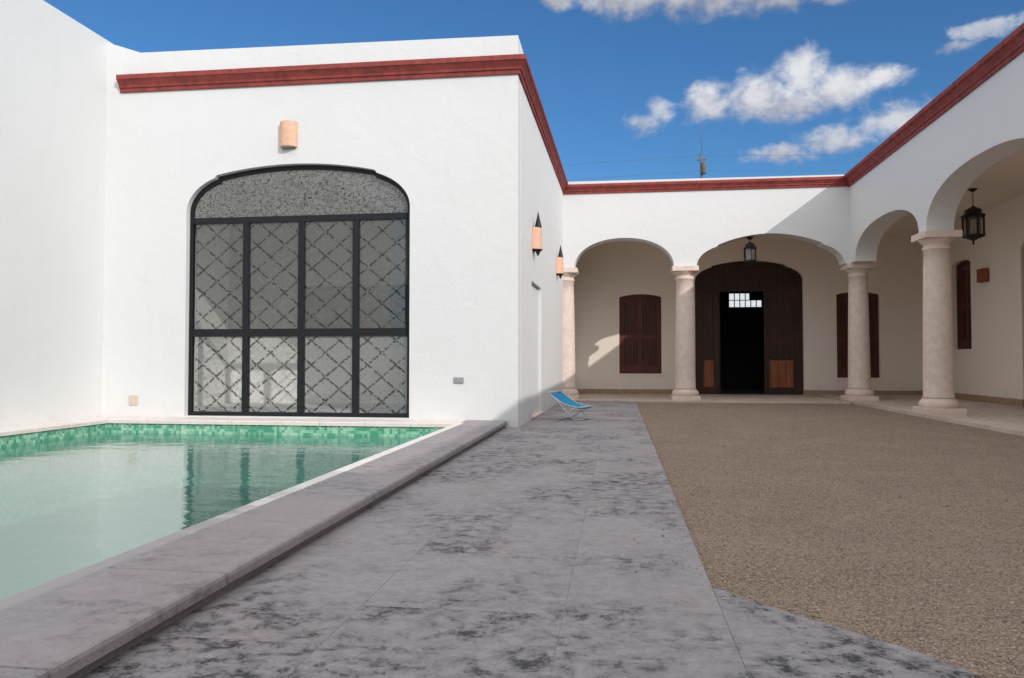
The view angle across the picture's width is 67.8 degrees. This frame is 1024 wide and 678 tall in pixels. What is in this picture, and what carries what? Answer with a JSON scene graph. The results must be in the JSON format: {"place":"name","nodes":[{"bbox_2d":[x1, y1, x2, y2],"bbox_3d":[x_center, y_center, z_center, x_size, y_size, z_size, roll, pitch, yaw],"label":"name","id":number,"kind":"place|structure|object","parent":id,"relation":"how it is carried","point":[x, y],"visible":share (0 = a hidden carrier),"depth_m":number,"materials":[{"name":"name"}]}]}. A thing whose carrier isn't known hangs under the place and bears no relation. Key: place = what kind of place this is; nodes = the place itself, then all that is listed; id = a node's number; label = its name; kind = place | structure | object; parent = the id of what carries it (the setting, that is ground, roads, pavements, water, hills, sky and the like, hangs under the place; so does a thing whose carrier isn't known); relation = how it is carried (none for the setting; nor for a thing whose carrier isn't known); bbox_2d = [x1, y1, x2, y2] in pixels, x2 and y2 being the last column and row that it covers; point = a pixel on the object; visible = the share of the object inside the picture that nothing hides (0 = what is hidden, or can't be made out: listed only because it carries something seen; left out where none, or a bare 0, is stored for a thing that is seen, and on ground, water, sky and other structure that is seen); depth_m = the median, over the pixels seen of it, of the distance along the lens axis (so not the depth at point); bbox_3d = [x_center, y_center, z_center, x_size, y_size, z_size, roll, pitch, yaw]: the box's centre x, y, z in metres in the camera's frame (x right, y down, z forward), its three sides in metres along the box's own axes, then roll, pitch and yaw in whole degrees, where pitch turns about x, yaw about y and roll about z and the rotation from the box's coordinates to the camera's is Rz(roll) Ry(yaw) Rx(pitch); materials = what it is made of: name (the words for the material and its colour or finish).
{"place":"outdoors","nodes":[
{"label":"outdoors","id":0,"kind":"place"},
{"bbox_2d":[0,433,418,599],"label":"water","id":1,"kind":"structure","parent":0,"point":[69,505],"depth_m":6.64,"materials":[{"name":"teal liquid"}]},
{"bbox_2d":[102,35,567,426],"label":"house wing","id":2,"kind":"structure","parent":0,"point":[363,250],"depth_m":11.82,"materials":[{"name":"white paint"}]},
{"bbox_2d":[129,395,137,404],"bbox_3d":[-5.915,0.957,11.900,0.150,0.150,0.025,0,-2,8],"label":"outlet cover","id":3,"kind":"object","parent":2,"relation":"attached to","point":[133,399],"visible":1,"depth_m":11.89,"materials":[{"name":"beige plastic"}]},
{"bbox_2d":[280,120,297,149],"bbox_3d":[-3.422,-3.108,11.606,0.270,0.410,0.135,0,-2,8],"label":"wall lamp","id":4,"kind":"object","parent":2,"relation":"attached to","point":[288,134],"visible":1,"depth_m":11.56,"materials":[{"name":"ceramic"}]},
{"bbox_2d":[188,165,409,417],"bbox_3d":[-3.280,-0.746,11.723,3.580,3.865,0.076,0,-2,8],"label":"window","id":5,"kind":"structure","parent":2,"relation":"in","point":[302,332],"depth_m":11.71,"materials":[{"name":"grey metal"}]},
{"bbox_2d":[454,377,463,382],"bbox_3d":[-0.784,0.607,11.191,0.150,0.090,0.025,0,-2,8],"label":"outlet cover","id":6,"kind":"object","parent":2,"relation":"attached to","point":[458,379],"visible":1,"depth_m":11.18,"materials":[{"name":"white plastic"}]},
{"bbox_2d":[532,212,542,255],"bbox_3d":[0.437,-1.778,12.867,0.158,0.760,0.300,0,-2,8],"label":"wall lamp","id":7,"kind":"object","parent":2,"relation":"attached to","point":[537,239],"visible":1,"depth_m":12.76,"materials":[{"name":"ceramic"}]},
{"bbox_2d":[532,285,543,418],"bbox_3d":[0.324,0.196,13.335,0.340,2.280,1.400,0,-2,8],"label":"door","id":8,"kind":"structure","parent":2,"relation":"in","point":[535,413],"depth_m":13.51,"materials":[{"name":"white paint"}]},
{"bbox_2d":[556,245,563,278],"bbox_3d":[1.079,-1.724,17.017,0.158,0.760,0.300,0,-2,8],"label":"wall lamp","id":9,"kind":"object","parent":2,"relation":"attached to","point":[559,266],"visible":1,"depth_m":16.91,"materials":[{"name":"ceramic"}]},
{"bbox_2d":[80,401,982,677],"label":"walkway","id":10,"kind":"structure","parent":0,"point":[480,585],"depth_m":3.13,"materials":[{"name":"stone"}]},
{"bbox_2d":[547,391,592,420],"bbox_3d":[0.956,1.096,12.519,0.608,0.468,0.527,-1,-2,32],"label":"folding chair","id":11,"kind":"object","parent":10,"relation":"on","point":[562,397],"visible":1,"depth_m":12.57,"materials":[{"name":"blue fabric"}]},
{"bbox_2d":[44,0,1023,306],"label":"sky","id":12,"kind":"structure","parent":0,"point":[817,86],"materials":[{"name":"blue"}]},
{"bbox_2d":[574,393,850,403],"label":"gallery floor","id":13,"kind":"structure","parent":0,"point":[745,398],"depth_m":18.96,"materials":[{"name":"stone"}]},
{"bbox_2d":[749,394,783,394],"bbox_3d":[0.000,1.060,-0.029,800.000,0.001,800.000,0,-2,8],"label":"ground","id":14,"kind":"structure","parent":0,"point":[766,394],"depth_m":23.36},
{"bbox_2d":[0,0,111,426],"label":"boundary wall","id":15,"kind":"structure","parent":14,"relation":"on","point":[53,82],"depth_m":10.92,"materials":[{"name":"white paint"}]},
{"bbox_2d":[0,416,506,677],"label":"swimming pool","id":16,"kind":"structure","parent":14,"relation":"in","point":[81,622],"depth_m":3.63,"materials":[{"name":"grey tile"}]},
{"bbox_2d":[570,123,777,179],"bbox_3d":[8.529,-3.883,34.213,60.000,11.760,0.307,0,-2,8],"label":"utility pole","id":17,"kind":"object","parent":14,"relation":"on","point":[702,168],"visible":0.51,"depth_m":34.33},
{"bbox_2d":[563,175,960,400],"bbox_3d":[6.579,-1.025,23.701,9.730,5.390,11.705,0,-2,8],"label":"gallery","id":18,"kind":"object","parent":14,"relation":"on","point":[657,272],"visible":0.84,"depth_m":20.93,"materials":[{"name":"white paint"}]},
{"bbox_2d":[619,294,661,375],"bbox_3d":[3.662,-0.128,21.769,1.182,2.350,0.370,0,-2,8],"label":"window","id":19,"kind":"structure","parent":18,"relation":"in","point":[639,314],"depth_m":21.74,"materials":[{"name":"red wood"}]},
{"bbox_2d":[695,261,802,394],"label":"door","id":20,"kind":"structure","parent":18,"relation":"in","point":[781,286],"depth_m":21.29,"materials":[{"name":"brown wood"}]},
{"bbox_2d":[743,237,756,266],"bbox_3d":[5.710,-2.092,18.279,0.304,0.707,0.351,0,-2,8],"label":"hanging lantern","id":21,"kind":"object","parent":18,"relation":"hanging from","point":[749,246],"visible":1,"depth_m":18.21,"materials":[{"name":"black metal"}]},
{"bbox_2d":[836,292,880,379],"bbox_3d":[9.475,-0.100,20.954,1.122,2.450,0.370,0,-2,8],"label":"window","id":22,"kind":"structure","parent":18,"relation":"in","point":[841,299],"depth_m":20.94,"materials":[{"name":"red wood"}]},
{"bbox_2d":[840,23,1023,414],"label":"side gallery","id":23,"kind":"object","parent":14,"relation":"on","point":[930,164],"visible":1,"depth_m":14.78,"materials":[{"name":"white paint"}]},
{"bbox_2d":[953,260,971,351],"bbox_3d":[10.872,-0.802,18.152,0.370,2.220,0.992,0,-2,8],"label":"window","id":24,"kind":"structure","parent":23,"relation":"in","point":[963,279],"depth_m":18.31,"materials":[{"name":"red wood"}]},
{"bbox_2d":[960,188,985,244],"bbox_3d":[9.051,-2.400,14.960,0.390,1.099,0.450,0,-2,8],"label":"hanging lantern","id":25,"kind":"object","parent":23,"relation":"hanging from","point":[974,212],"visible":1,"depth_m":14.88,"materials":[{"name":"black metal"}]},
{"bbox_2d":[977,268,988,282],"bbox_3d":[10.480,-1.415,16.956,0.129,0.300,0.340,0,-2,8],"label":"wall lamp","id":26,"kind":"object","parent":23,"relation":"attached to","point":[982,275],"visible":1,"depth_m":16.84,"materials":[{"name":"red ceramic"}]},
{"bbox_2d":[636,402,1023,677],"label":"gravel court","id":27,"kind":"object","parent":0,"point":[1005,641],"visible":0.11,"depth_m":4.90,"materials":[{"name":"beige gravel"}]},
{"bbox_2d":[629,404,1023,677],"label":"loose pebbles","id":28,"kind":"object","parent":27,"relation":"on","point":[951,612],"visible":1,"depth_m":4.77,"materials":[{"name":"beige gravel"}]},
{"bbox_2d":[812,394,1023,435],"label":"gallery edge pavers","id":29,"kind":"object","parent":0,"point":[998,425],"visible":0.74,"depth_m":12.44,"materials":[{"name":"stone"}]},
{"bbox_2d":[874,395,1023,423],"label":"side gallery floor","id":30,"kind":"structure","parent":0,"point":[1006,413],"depth_m":15.15,"materials":[{"name":"stone"}]}
]}

